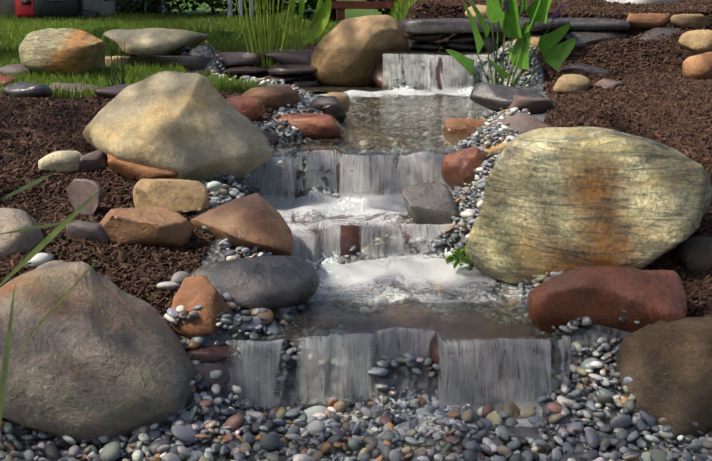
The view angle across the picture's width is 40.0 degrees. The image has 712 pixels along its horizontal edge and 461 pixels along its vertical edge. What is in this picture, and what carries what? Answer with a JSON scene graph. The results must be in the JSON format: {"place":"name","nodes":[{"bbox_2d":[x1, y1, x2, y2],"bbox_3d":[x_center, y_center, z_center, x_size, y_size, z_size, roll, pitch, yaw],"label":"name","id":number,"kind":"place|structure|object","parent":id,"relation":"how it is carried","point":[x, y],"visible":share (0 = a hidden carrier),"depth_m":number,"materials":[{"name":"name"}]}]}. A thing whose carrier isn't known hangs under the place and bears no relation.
{"place":"outdoors","nodes":[
{"label":"outdoors","id":0,"kind":"place"},
{"bbox_2d":[0,0,431,98],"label":"lawn","id":1,"kind":"structure","parent":0,"point":[15,31],"depth_m":8.00,"materials":[{"name":"plant"}]},
{"bbox_2d":[0,0,711,460],"bbox_3d":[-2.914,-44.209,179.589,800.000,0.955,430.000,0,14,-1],"label":"ground","id":2,"kind":"structure","parent":0,"point":[424,382],"depth_m":2.46,"materials":[{"name":"soil"}]},
{"bbox_2d":[0,74,16,86],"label":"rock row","id":3,"kind":"object","parent":2,"relation":"on","point":[6,78],"visible":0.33,"depth_m":5.09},
{"bbox_2d":[0,64,34,75],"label":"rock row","id":4,"kind":"object","parent":2,"relation":"on","point":[15,67],"visible":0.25,"depth_m":5.52,"materials":[{"name":"stone"}]},
{"bbox_2d":[15,0,34,17],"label":"red backpack","id":5,"kind":"object","parent":2,"relation":"on","point":[24,8],"visible":0.56,"depth_m":11.42,"materials":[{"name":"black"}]},
{"bbox_2d":[0,173,102,429],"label":"grass plant","id":6,"kind":"object","parent":2,"relation":"on","point":[42,244],"depth_m":1.32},
{"bbox_2d":[38,151,82,172],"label":"pale rock","id":7,"kind":"object","parent":2,"relation":"on","point":[62,161],"visible":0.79,"depth_m":3.21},
{"bbox_2d":[19,28,105,78],"bbox_3d":[-1.671,-1.000,5.616,0.457,0.311,0.495,0,14,-1],"label":"granite boulder","id":8,"kind":"object","parent":2,"relation":"on","point":[66,51],"visible":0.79,"depth_m":5.43,"materials":[{"name":"stone"}]},
{"bbox_2d":[33,0,99,18],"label":"black duffel","id":9,"kind":"object","parent":2,"relation":"on","point":[61,8],"visible":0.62,"depth_m":11.34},
{"bbox_2d":[50,83,101,96],"bbox_3d":[-1.419,-0.701,4.944,0.287,0.086,0.205,0,14,-1],"label":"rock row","id":10,"kind":"object","parent":2,"relation":"on","point":[78,86],"visible":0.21,"depth_m":4.92,"materials":[{"name":"stone"}]},
{"bbox_2d":[0,0,167,16],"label":"house footing","id":11,"kind":"object","parent":2,"relation":"on","point":[103,8],"depth_m":11.82,"materials":[{"name":"concrete"}]},
{"bbox_2d":[0,260,195,442],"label":"boulder","id":12,"kind":"object","parent":2,"relation":"on","point":[95,355],"visible":0.92,"depth_m":2.18,"materials":[{"name":"stone"}]},
{"bbox_2d":[103,56,127,67],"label":"rock","id":13,"kind":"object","parent":2,"relation":"on","point":[108,59],"depth_m":5.96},
{"bbox_2d":[107,154,177,180],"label":"rock","id":14,"kind":"object","parent":2,"relation":"on","point":[129,170],"visible":0.48,"depth_m":3.21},
{"bbox_2d":[99,206,191,247],"bbox_3d":[-0.616,0.000,2.809,0.295,0.138,0.189,0,14,-1],"label":"brown rock","id":15,"kind":"object","parent":2,"relation":"on","point":[158,225],"visible":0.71,"depth_m":2.73,"materials":[{"name":"stone"}]},
{"bbox_2d":[126,54,210,70],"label":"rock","id":16,"kind":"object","parent":2,"relation":"on","point":[189,62],"depth_m":5.98,"materials":[{"name":"stone"}]},
{"bbox_2d":[104,28,207,55],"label":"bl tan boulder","id":17,"kind":"object","parent":16,"relation":"on","point":[151,41],"visible":0.88,"depth_m":6.04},
{"bbox_2d":[133,178,209,212],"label":"tan rock","id":18,"kind":"object","parent":2,"relation":"on","point":[179,195],"visible":0.79,"depth_m":2.97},
{"bbox_2d":[82,71,272,180],"bbox_3d":[-0.646,-0.345,3.464,0.588,0.435,0.531,-9,17,-33],"label":"tan boulder","id":19,"kind":"object","parent":2,"relation":"on","point":[195,126],"visible":0.83,"depth_m":3.31,"materials":[{"name":"stone"}]},
{"bbox_2d":[193,359,232,387],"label":"rock","id":20,"kind":"object","parent":2,"relation":"on","point":[205,371],"visible":0.58,"depth_m":2.38,"materials":[{"name":"stone"}]},
{"bbox_2d":[215,51,260,65],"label":"rock","id":21,"kind":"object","parent":2,"relation":"on","point":[239,58],"depth_m":6.07,"materials":[{"name":"stone"}]},
{"bbox_2d":[227,0,253,17],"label":"fence posts","id":22,"kind":"object","parent":2,"relation":"on","point":[240,4],"depth_m":11.54,"materials":[{"name":"grey"}]},
{"bbox_2d":[191,193,292,255],"bbox_3d":[-0.338,-0.005,2.899,0.310,0.170,0.259,0,14,-1],"label":"brown rock","id":23,"kind":"object","parent":2,"relation":"on","point":[251,221],"visible":0.73,"depth_m":2.83,"materials":[{"name":"stone"}]},
{"bbox_2d":[98,0,389,19],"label":"shrub","id":24,"kind":"object","parent":2,"relation":"on","point":[151,8],"depth_m":12.06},
{"bbox_2d":[190,255,319,311],"bbox_3d":[-0.271,0.142,2.640,0.350,0.138,0.230,-7,15,-25],"label":"rock","id":25,"kind":"object","parent":2,"relation":"on","point":[272,283],"visible":0.81,"depth_m":2.57,"materials":[{"name":"stone"}]},
{"bbox_2d":[236,0,294,75],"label":"rushes","id":26,"kind":"object","parent":2,"relation":"on","point":[270,62],"visible":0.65,"depth_m":6.07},
{"bbox_2d":[242,84,301,109],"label":"brown rock","id":27,"kind":"object","parent":2,"relation":"on","point":[278,96],"visible":0.71,"depth_m":4.39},
{"bbox_2d":[263,160,305,184],"bbox_3d":[-0.332,-0.185,3.802,0.350,0.199,0.343,0,14,-1],"label":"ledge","id":28,"kind":"object","parent":2,"relation":"on","point":[299,173],"visible":0.02,"depth_m":3.63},
{"bbox_2d":[256,161,298,199],"bbox_3d":[-0.382,-0.184,3.758,0.364,0.219,0.390,0,14,-1],"label":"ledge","id":29,"kind":"object","parent":28,"relation":"on","point":[296,194],"visible":0.02,"depth_m":3.59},
{"bbox_2d":[257,127,279,145],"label":"rock","id":30,"kind":"object","parent":29,"relation":"on","point":[273,139],"visible":0.35,"depth_m":3.74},
{"bbox_2d":[258,49,312,63],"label":"rock","id":31,"kind":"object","parent":2,"relation":"on","point":[291,56],"depth_m":6.11,"materials":[{"name":"stone"}]},
{"bbox_2d":[286,19,312,50],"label":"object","id":32,"kind":"object","parent":2,"relation":"on","point":[298,39],"visible":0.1,"depth_m":6.16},
{"bbox_2d":[259,0,331,61],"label":"thalia leaves","id":33,"kind":"object","parent":32,"relation":"attached to","point":[321,16],"visible":0.67,"depth_m":6.12,"materials":[{"name":"green plant"}]},
{"bbox_2d":[276,113,344,138],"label":"rock","id":34,"kind":"object","parent":2,"relation":"on","point":[317,126],"visible":0.56,"depth_m":3.94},
{"bbox_2d":[336,310,371,325],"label":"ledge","id":35,"kind":"object","parent":2,"relation":"on","point":[361,317],"depth_m":2.73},
{"bbox_2d":[334,318,368,357],"bbox_3d":[-0.013,0.344,2.679,0.156,0.212,0.381,-2,14,-9],"label":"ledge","id":36,"kind":"object","parent":35,"relation":"on","point":[353,330],"depth_m":2.61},
{"bbox_2d":[0,0,711,317],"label":"mulch chips","id":37,"kind":"object","parent":2,"relation":"on","point":[663,106],"visible":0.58,"depth_m":3.67,"materials":[{"name":"wood"}]},
{"bbox_2d":[0,208,43,257],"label":"grey rock","id":38,"kind":"object","parent":37,"relation":"on","point":[12,219],"visible":0.77,"depth_m":2.65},
{"bbox_2d":[1,81,52,97],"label":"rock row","id":39,"kind":"object","parent":37,"relation":"on","point":[22,89],"visible":0.79,"depth_m":4.55,"materials":[{"name":"stone"}]},
{"bbox_2d":[66,179,106,215],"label":"rock","id":40,"kind":"object","parent":37,"relation":"on","point":[80,192],"visible":0.9,"depth_m":2.99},
{"bbox_2d":[66,219,108,242],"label":"rock","id":41,"kind":"object","parent":37,"relation":"on","point":[89,231],"visible":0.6,"depth_m":2.72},
{"bbox_2d":[79,150,107,170],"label":"rock","id":42,"kind":"object","parent":37,"relation":"on","point":[94,160],"visible":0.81,"depth_m":3.25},
{"bbox_2d":[96,38,124,86],"bbox_3d":[-1.144,-0.778,4.575,0.127,0.242,0.084,0,14,-1],"label":"grass tuft","id":43,"kind":"object","parent":37,"relation":"on","point":[113,81],"visible":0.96,"depth_m":4.58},
{"bbox_2d":[93,84,129,97],"bbox_3d":[-1.049,-0.617,4.384,0.240,0.076,0.196,0,14,-1],"label":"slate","id":44,"kind":"object","parent":37,"relation":"on","point":[112,91],"visible":0.46,"depth_m":4.30,"materials":[{"name":"stone"}]},
{"bbox_2d":[225,96,264,122],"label":"orange rock","id":45,"kind":"object","parent":37,"relation":"on","point":[252,109],"visible":0.62,"depth_m":3.95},
{"bbox_2d":[409,49,450,58],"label":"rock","id":46,"kind":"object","parent":37,"relation":"on","point":[423,53],"depth_m":6.09,"materials":[{"name":"stone"}]},
{"bbox_2d":[408,40,440,50],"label":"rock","id":47,"kind":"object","parent":46,"relation":"on","point":[424,45],"depth_m":6.08,"materials":[{"name":"stone"}]},
{"bbox_2d":[405,33,450,41],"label":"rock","id":48,"kind":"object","parent":47,"relation":"on","point":[428,37],"depth_m":6.04,"materials":[{"name":"stone"}]},
{"bbox_2d":[446,0,575,77],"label":"pickerel plant","id":49,"kind":"object","parent":37,"relation":"on","point":[555,57],"depth_m":5.10,"materials":[{"name":"plant"}]},
{"bbox_2d":[496,31,544,42],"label":"rock","id":50,"kind":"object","parent":37,"relation":"on","point":[501,35],"depth_m":6.16,"materials":[{"name":"stone"}]},
{"bbox_2d":[559,63,611,76],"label":"rock","id":51,"kind":"object","parent":37,"relation":"on","point":[583,69],"visible":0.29,"depth_m":5.91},
{"bbox_2d":[593,78,623,88],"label":"rock","id":52,"kind":"object","parent":37,"relation":"on","point":[604,83],"visible":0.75,"depth_m":4.70,"materials":[{"name":"stone"}]},
{"bbox_2d":[676,236,711,271],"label":"rock","id":53,"kind":"object","parent":37,"relation":"on","point":[693,254],"visible":0.88,"depth_m":2.74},
{"bbox_2d":[678,30,711,54],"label":"rock","id":54,"kind":"object","parent":37,"relation":"on","point":[697,42],"visible":0.96,"depth_m":5.52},
{"bbox_2d":[0,40,711,460],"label":"pebbles","id":55,"kind":"object","parent":2,"relation":"on","point":[220,192],"visible":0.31,"depth_m":2.44,"materials":[{"name":"gravel"}]},
{"bbox_2d":[0,253,650,460],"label":"cobbles","id":56,"kind":"object","parent":55,"relation":"on","point":[187,432],"visible":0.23,"depth_m":2.30,"materials":[{"name":"stone"}]},
{"bbox_2d":[325,92,349,112],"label":"rock","id":57,"kind":"object","parent":55,"relation":"on","point":[343,100],"visible":0.38,"depth_m":4.52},
{"bbox_2d":[0,345,711,460],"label":"pebbles","id":58,"kind":"object","parent":2,"relation":"on","point":[509,412],"visible":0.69,"depth_m":2.22,"materials":[{"name":"gravel"}]},
{"bbox_2d":[310,15,409,85],"bbox_3d":[0.028,-1.111,6.062,0.539,0.450,0.550,13,19,43],"label":"boulder","id":59,"kind":"object","parent":2,"relation":"on","point":[347,52],"visible":0.85,"depth_m":5.90,"materials":[{"name":"stone"}]},
{"bbox_2d":[331,1,393,20],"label":"garden bench","id":60,"kind":"object","parent":2,"relation":"on","point":[340,6],"visible":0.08,"depth_m":11.72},
{"bbox_2d":[336,152,404,197],"bbox_3d":[0.064,-0.192,3.769,0.305,0.219,0.363,0,14,-1],"label":"ledge","id":61,"kind":"object","parent":2,"relation":"on","point":[370,176],"visible":0.06,"depth_m":3.63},
{"bbox_2d":[394,156,406,165],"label":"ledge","id":62,"kind":"object","parent":61,"relation":"on","point":[396,160],"depth_m":3.80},
{"bbox_2d":[402,151,446,183],"bbox_3d":[0.288,-0.203,3.794,0.241,0.228,0.391,0,14,-1],"label":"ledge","id":63,"kind":"object","parent":62,"relation":"on","point":[421,180],"depth_m":3.62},
{"bbox_2d":[371,213,383,243],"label":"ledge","id":64,"kind":"object","parent":2,"relation":"on","point":[380,235],"depth_m":3.31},
{"bbox_2d":[317,214,380,255],"bbox_3d":[-0.024,0.022,3.359,0.238,0.146,0.386,0,14,-1],"label":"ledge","id":65,"kind":"object","parent":64,"relation":"on","point":[349,236],"visible":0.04,"depth_m":3.20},
{"bbox_2d":[383,303,442,328],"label":"rock","id":66,"kind":"object","parent":2,"relation":"on","point":[389,306],"depth_m":2.76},
{"bbox_2d":[368,303,431,359],"bbox_3d":[0.124,0.326,2.696,0.201,0.226,0.379,0,14,-1],"label":"ledge","id":67,"kind":"object","parent":66,"relation":"on","point":[390,321],"depth_m":2.61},
{"bbox_2d":[402,182,460,233],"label":"rock","id":68,"kind":"object","parent":2,"relation":"on","point":[430,203],"visible":0.56,"depth_m":3.25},
{"bbox_2d":[445,243,477,270],"bbox_3d":[0.357,0.068,2.959,0.182,0.086,0.110,0,14,-1],"label":"groundcover plant","id":69,"kind":"object","parent":2,"relation":"on","point":[460,254],"depth_m":2.94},
{"bbox_2d":[441,147,487,189],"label":"rock","id":70,"kind":"object","parent":2,"relation":"on","point":[458,167],"visible":0.69,"depth_m":3.47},
{"bbox_2d":[443,118,485,134],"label":"rock","id":71,"kind":"object","parent":2,"relation":"on","point":[464,126],"visible":0.52,"depth_m":4.09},
{"bbox_2d":[443,310,501,323],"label":"rock","id":72,"kind":"object","parent":2,"relation":"on","point":[465,316],"depth_m":2.71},
{"bbox_2d":[427,321,546,390],"bbox_3d":[0.356,0.341,2.609,0.345,0.204,0.392,0,14,-1],"label":"ledge","id":73,"kind":"object","parent":72,"relation":"on","point":[433,350],"visible":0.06,"depth_m":2.45,"materials":[{"name":"stone"}]},
{"bbox_2d":[447,367,485,384],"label":"rock","id":74,"kind":"object","parent":73,"relation":"on","point":[479,374],"depth_m":2.42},
{"bbox_2d":[480,387,519,399],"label":"rock","id":75,"kind":"object","parent":73,"relation":"on","point":[494,394],"depth_m":2.42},
{"bbox_2d":[465,5,487,17],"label":"rock","id":76,"kind":"object","parent":2,"relation":"on","point":[482,9],"visible":0.4,"depth_m":7.02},
{"bbox_2d":[398,18,571,33],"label":"stone slab","id":77,"kind":"structure","parent":2,"relation":"on","point":[436,26],"depth_m":5.92,"materials":[{"name":"stone"}]},
{"bbox_2d":[480,32,500,51],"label":"rock","id":78,"kind":"object","parent":2,"relation":"on","point":[489,42],"visible":0.38,"depth_m":6.00,"materials":[{"name":"stone"}]},
{"bbox_2d":[483,139,507,155],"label":"rock","id":79,"kind":"object","parent":2,"relation":"on","point":[494,149],"visible":0.25,"depth_m":3.52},
{"bbox_2d":[470,82,545,111],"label":"rock","id":80,"kind":"object","parent":2,"relation":"on","point":[493,97],"visible":0.62,"depth_m":4.42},
{"bbox_2d":[488,113,551,134],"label":"rock","id":81,"kind":"object","parent":2,"relation":"on","point":[522,123],"visible":0.44,"depth_m":3.88,"materials":[{"name":"stone"}]},
{"bbox_2d":[501,35,555,69],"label":"rock","id":82,"kind":"object","parent":2,"relation":"on","point":[534,40],"visible":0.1,"depth_m":5.91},
{"bbox_2d":[508,95,552,113],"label":"rock","id":83,"kind":"object","parent":2,"relation":"on","point":[535,105],"visible":0.75,"depth_m":4.33,"materials":[{"name":"stone"}]},
{"bbox_2d":[553,74,589,93],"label":"rock","id":84,"kind":"object","parent":2,"relation":"on","point":[570,83],"visible":0.88,"depth_m":4.71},
{"bbox_2d":[465,127,711,286],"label":"boulder","id":85,"kind":"object","parent":2,"relation":"on","point":[557,199],"visible":0.94,"depth_m":2.69,"materials":[{"name":"stone"}]},
{"bbox_2d":[606,0,685,4],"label":"boulder","id":86,"kind":"object","parent":2,"relation":"on","point":[644,1],"visible":0.1,"depth_m":8.18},
{"bbox_2d":[614,317,711,440],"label":"boulder","id":87,"kind":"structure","parent":2,"relation":"on","point":[666,367],"depth_m":2.24,"materials":[{"name":"stone"}]},
{"bbox_2d":[682,52,711,79],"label":"rock","id":88,"kind":"object","parent":2,"relation":"on","point":[698,67],"visible":0.81,"depth_m":4.94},
{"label":"ledge","id":89,"kind":"object","parent":2,"relation":"on","visible":0},
{"bbox_2d":[548,344,571,363],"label":"rock","id":90,"kind":"object","parent":89,"relation":"on","point":[555,359],"visible":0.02,"depth_m":2.44,"materials":[{"name":"stone"}]},
{"bbox_2d":[527,266,686,333],"bbox_3d":[0.641,0.183,2.523,0.400,0.219,0.249,0,14,-1],"label":"boulder","id":91,"kind":"object","parent":89,"relation":"on","point":[604,296],"visible":0.75,"depth_m":2.43,"materials":[{"name":"stone"}]},
{"bbox_3d":[0.730,-1.108,6.200,0.259,0.060,0.266,0,14,-1],"label":"wall","id":92,"kind":"object","parent":2,"relation":"on","visible":0},
{"bbox_2d":[440,41,476,50],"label":"stone slab","id":93,"kind":"structure","parent":92,"relation":"on","point":[446,45],"depth_m":6.08,"materials":[{"name":"stone"}]},
{"bbox_2d":[448,33,474,42],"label":"rock","id":94,"kind":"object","parent":93,"relation":"on","point":[463,38],"depth_m":6.07,"materials":[{"name":"stone"}]},
{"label":"ledge","id":95,"kind":"object","parent":2,"relation":"on","visible":0},
{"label":"ledge","id":96,"kind":"object","parent":95,"relation":"on","visible":0},
{"bbox_2d":[185,345,244,362],"bbox_3d":[-0.358,0.297,2.472,0.202,0.051,0.174,0,14,-1],"label":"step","id":97,"kind":"object","parent":96,"relation":"on","point":[203,354],"visible":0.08,"depth_m":2.40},
{"bbox_2d":[167,275,233,338],"bbox_3d":[-0.395,0.192,2.467,0.158,0.153,0.138,5,15,18],"label":"rock","id":98,"kind":"object","parent":97,"relation":"on","point":[191,293],"visible":0.79,"depth_m":2.42,"materials":[{"name":"stone"}]},
{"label":"ledge","id":99,"kind":"object","parent":2,"relation":"on","visible":0},
{"bbox_2d":[281,326,318,354],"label":"rock","id":100,"kind":"object","parent":99,"relation":"on","point":[293,333],"depth_m":2.54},
{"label":"ledge","id":101,"kind":"object","parent":2,"relation":"on","visible":0},
{"bbox_2d":[380,214,427,244],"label":"rock","id":102,"kind":"object","parent":101,"relation":"on","point":[405,234],"depth_m":3.32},
{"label":"ledge","id":103,"kind":"object","parent":2,"relation":"on","visible":0},
{"bbox_2d":[305,145,342,169],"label":"rock","id":104,"kind":"object","parent":103,"relation":"on","point":[335,150],"depth_m":3.79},
{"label":"ledge","id":105,"kind":"object","parent":2,"relation":"on","visible":0},
{"bbox_2d":[370,56,421,88],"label":"rock","id":106,"kind":"object","parent":105,"relation":"on","point":[377,75],"visible":0.17,"depth_m":5.91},
{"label":"ledge","id":107,"kind":"object","parent":2,"relation":"on","visible":0},
{"bbox_2d":[422,57,471,98],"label":"rock","id":108,"kind":"object","parent":107,"relation":"on","point":[436,77],"depth_m":5.76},
{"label":"ledge","id":109,"kind":"object","parent":2,"relation":"on","visible":0},
{"bbox_2d":[286,215,322,262],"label":"rock","id":110,"kind":"object","parent":109,"relation":"on","point":[315,228],"depth_m":3.15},
{"bbox_2d":[205,47,570,460],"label":"water","id":111,"kind":"structure","parent":0,"point":[370,125],"depth_m":3.05,"materials":[{"name":"white liquid"}]},
{"bbox_2d":[291,80,317,87],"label":"flat stone","id":112,"kind":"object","parent":111,"relation":"on","point":[306,83],"depth_m":5.96,"materials":[{"name":"stone"}]},
{"bbox_2d":[310,96,346,121],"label":"rock","id":113,"kind":"object","parent":111,"relation":"on","point":[330,105],"visible":0.58,"depth_m":4.42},
{"bbox_2d":[245,85,474,455],"bbox_3d":[0.211,-0.181,4.002,0.667,0.460,3.994,2,14,8],"label":"water foam","id":114,"kind":"object","parent":111,"relation":"on","point":[331,259],"visible":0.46,"depth_m":2.97,"materials":[{"name":"white"}]},
{"bbox_2d":[473,12,553,87],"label":"pickerel stalks","id":115,"kind":"object","parent":111,"relation":"on","point":[496,80],"visible":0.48,"depth_m":5.14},
{"bbox_2d":[549,17,629,31],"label":"flat stone","id":116,"kind":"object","parent":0,"point":[595,23],"depth_m":6.22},
{"bbox_2d":[627,13,670,27],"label":"rock","id":117,"kind":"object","parent":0,"point":[646,20],"depth_m":6.27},
{"bbox_3d":[1.534,-1.096,6.248,0.342,0.088,0.317,0,14,-1],"label":"wall","id":118,"kind":"object","parent":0,"visible":0},
{"bbox_2d":[562,30,627,48],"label":"rock","id":119,"kind":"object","parent":118,"relation":"on","point":[584,38],"depth_m":6.21,"materials":[{"name":"stone"}]},
{"bbox_3d":[1.866,-1.109,6.263,0.371,0.079,0.346,0,14,-1],"label":"wall","id":120,"kind":"object","parent":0,"visible":0},
{"bbox_2d":[635,27,685,40],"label":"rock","id":121,"kind":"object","parent":120,"relation":"on","point":[655,32],"depth_m":6.21,"materials":[{"name":"stone"}]},
{"bbox_2d":[670,14,710,28],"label":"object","id":122,"kind":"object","parent":121,"relation":"on","point":[685,21],"depth_m":6.25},
{"bbox_3d":[-0.482,-0.894,6.043,0.224,0.049,0.200,0,14,-1],"label":"wall","id":123,"kind":"object","parent":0,"visible":0},
{"bbox_2d":[254,74,297,80],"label":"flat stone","id":124,"kind":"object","parent":123,"relation":"on","point":[284,77],"depth_m":5.97,"materials":[{"name":"stone"}]},
{"bbox_2d":[222,66,268,74],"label":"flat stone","id":125,"kind":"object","parent":124,"relation":"on","point":[248,70],"depth_m":5.96,"materials":[{"name":"stone"}]},
{"bbox_2d":[266,64,317,74],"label":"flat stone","id":126,"kind":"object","parent":124,"relation":"on","point":[290,69],"depth_m":5.96,"materials":[{"name":"stone"}]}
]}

